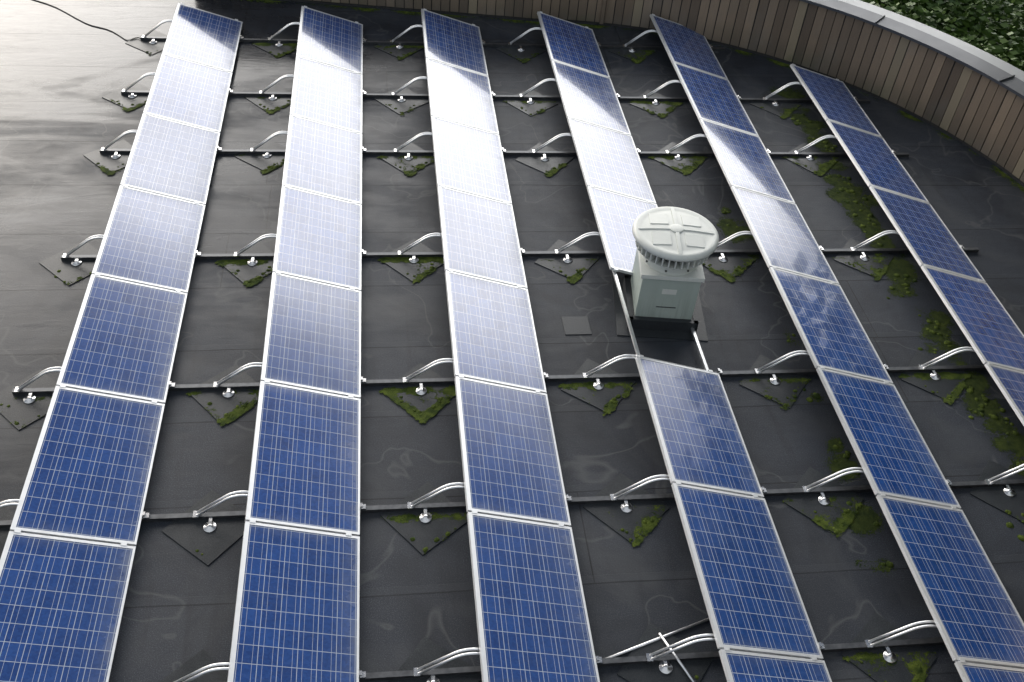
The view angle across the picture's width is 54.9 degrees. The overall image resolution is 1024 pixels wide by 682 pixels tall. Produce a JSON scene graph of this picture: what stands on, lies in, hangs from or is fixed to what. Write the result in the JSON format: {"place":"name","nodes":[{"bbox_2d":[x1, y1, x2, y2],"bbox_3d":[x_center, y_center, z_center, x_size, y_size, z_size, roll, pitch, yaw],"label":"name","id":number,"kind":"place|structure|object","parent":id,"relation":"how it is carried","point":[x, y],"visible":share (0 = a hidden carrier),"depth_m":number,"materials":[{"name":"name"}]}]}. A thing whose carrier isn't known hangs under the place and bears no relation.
{"place":"outdoors","nodes":[
{"label":"outdoors","id":0,"kind":"place"},
{"bbox_2d":[978,0,1023,41],"bbox_3d":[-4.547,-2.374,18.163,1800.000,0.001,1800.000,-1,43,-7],"label":"leaves","id":1,"kind":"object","parent":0,"point":[1014,15],"depth_m":27.22,"materials":[{"name":"green plant"}]},
{"bbox_2d":[0,0,1023,681],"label":"roof","id":2,"kind":"structure","parent":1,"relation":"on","point":[62,74],"depth_m":10.95,"materials":[{"name":"rubber"}]},
{"bbox_2d":[35,0,140,40],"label":"power cable","id":3,"kind":"object","parent":2,"relation":"on","point":[87,23],"visible":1,"depth_m":15.39,"materials":[{"name":"black plastic"}]},
{"bbox_2d":[0,30,1023,681],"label":"mounting base pads","id":4,"kind":"object","parent":2,"relation":"on","point":[190,536],"visible":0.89,"depth_m":9.82,"materials":[{"name":"black rubber"}]},
{"bbox_2d":[0,36,1023,681],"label":"mounting rails","id":5,"kind":"object","parent":2,"relation":"on","point":[376,676],"visible":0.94,"depth_m":10.43,"materials":[{"name":"black metal"}]},
{"bbox_2d":[0,19,1023,681],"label":"panel support brackets","id":6,"kind":"object","parent":5,"relation":"on","point":[440,489],"visible":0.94,"depth_m":10.33,"materials":[{"name":"metal"}]},
{"bbox_2d":[0,3,242,681],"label":"solar panel row","id":7,"kind":"object","parent":6,"relation":"on","point":[66,559],"visible":1,"depth_m":9.46,"materials":[{"name":"glass"}]},
{"bbox_2d":[227,6,362,681],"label":"solar panel row","id":8,"kind":"object","parent":6,"relation":"on","point":[296,617],"visible":1,"depth_m":9.54,"materials":[{"name":"glass"}]},
{"bbox_2d":[421,8,599,681],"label":"solar panel row","id":9,"kind":"object","parent":6,"relation":"on","point":[532,619],"visible":1,"depth_m":9.72,"materials":[{"name":"glass"}]},
{"bbox_2d":[537,11,831,681],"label":"solar panel row","id":10,"kind":"object","parent":6,"relation":"on","point":[762,628],"visible":0.94,"depth_m":9.39,"materials":[{"name":"glass"}]},
{"bbox_2d":[650,14,1023,681],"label":"solar panel row","id":11,"kind":"object","parent":6,"relation":"on","point":[979,622],"visible":0.99,"depth_m":10.14,"materials":[{"name":"glass"}]},
{"bbox_2d":[790,64,1023,425],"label":"solar panel row","id":12,"kind":"object","parent":6,"relation":"on","point":[989,328],"visible":1,"depth_m":12.35,"materials":[{"name":"glass"}]},
{"bbox_2d":[0,0,1023,681],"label":"moss","id":13,"kind":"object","parent":2,"relation":"on","point":[610,408],"visible":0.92,"depth_m":10.80,"materials":[{"name":"green plant"}]},
{"bbox_2d":[0,47,1023,681],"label":"moss lumps","id":14,"kind":"object","parent":2,"relation":"on","point":[848,453],"visible":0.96,"depth_m":11.10,"materials":[{"name":"green plant"}]},
{"bbox_2d":[14,35,1015,681],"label":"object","id":15,"kind":"object","parent":2,"relation":"on","point":[664,667],"visible":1,"depth_m":10.09,"materials":[{"name":"silver metal"}]},
{"bbox_2d":[562,316,591,334],"bbox_3d":[0.723,-0.172,11.030,0.300,0.008,0.300,-1,43,-7],"label":"drain patch","id":16,"kind":"object","parent":2,"relation":"on","point":[576,325],"visible":1,"depth_m":11.02,"materials":[{"name":"rubber"}]},
{"bbox_2d":[606,618,708,681],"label":"loose tubes","id":17,"kind":"object","parent":2,"relation":"on","point":[662,637],"visible":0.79,"depth_m":8.15,"materials":[{"name":"metal"}]},
{"bbox_2d":[612,275,707,340],"bbox_3d":[1.691,-0.428,11.305,1.020,0.150,1.020,4,43,-2],"label":"vent flashing","id":18,"kind":"object","parent":2,"relation":"on","point":[662,328],"visible":0.56,"depth_m":11.04,"materials":[{"name":"rubber"}]},
{"bbox_2d":[629,206,718,319],"bbox_3d":[1.727,-0.794,10.966,0.936,1.150,0.936,-1,43,-7],"label":"roof ventilator","id":19,"kind":"object","parent":18,"relation":"on","point":[676,247],"visible":1,"depth_m":10.66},
{"bbox_2d":[716,86,1023,576],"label":"moss","id":20,"kind":"object","parent":2,"relation":"on","point":[865,518],"visible":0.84,"depth_m":11.53,"materials":[{"name":"green plant"}]},
{"bbox_2d":[283,0,1023,185],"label":"parapet wall","id":21,"kind":"structure","parent":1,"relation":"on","point":[748,50],"depth_m":16.18,"materials":[{"name":"brown wood"}]},
{"bbox_2d":[599,0,606,23],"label":"wooden plank","id":22,"kind":"object","parent":21,"relation":"attached to","point":[602,14],"visible":1,"depth_m":16.49,"materials":[{"name":"brown wood"}]},
{"bbox_2d":[311,0,1023,182],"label":"parapet cladding","id":23,"kind":"structure","parent":21,"relation":"attached to","point":[965,80],"depth_m":15.46,"materials":[{"name":"brown wood"}]},
{"bbox_2d":[800,0,1023,98],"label":"parapet coping","id":24,"kind":"object","parent":21,"relation":"on","point":[1006,75],"visible":1,"depth_m":14.61,"materials":[{"name":"grey metal"}]},
{"bbox_2d":[890,6,927,25],"bbox_3d":[6.631,-3.864,17.871,3.198,4.205,3.045,-25,51,-29],"label":"foliage","id":25,"kind":"object","parent":1,"relation":"on","point":[904,12],"visible":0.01,"depth_m":16.79,"materials":[{"name":"green plant"}]},
{"bbox_2d":[860,0,962,35],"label":"foliage","id":26,"kind":"object","parent":1,"relation":"on","point":[916,7],"visible":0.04,"depth_m":17.30,"materials":[{"name":"green plant"}]},
{"bbox_2d":[881,0,1023,63],"bbox_3d":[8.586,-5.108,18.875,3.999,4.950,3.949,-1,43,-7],"label":"foliage","id":27,"kind":"object","parent":1,"relation":"on","point":[957,8],"visible":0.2,"depth_m":17.53,"materials":[{"name":"green plant"}]},
{"bbox_2d":[930,25,1023,70],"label":"foliage","id":28,"kind":"object","parent":1,"relation":"on","point":[996,49],"visible":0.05,"depth_m":16.34,"materials":[{"name":"green plant"}]},
{"bbox_2d":[987,42,1023,68],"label":"foliage","id":29,"kind":"object","parent":1,"relation":"on","point":[1014,52],"depth_m":16.10,"materials":[{"name":"green plant"}]}
]}

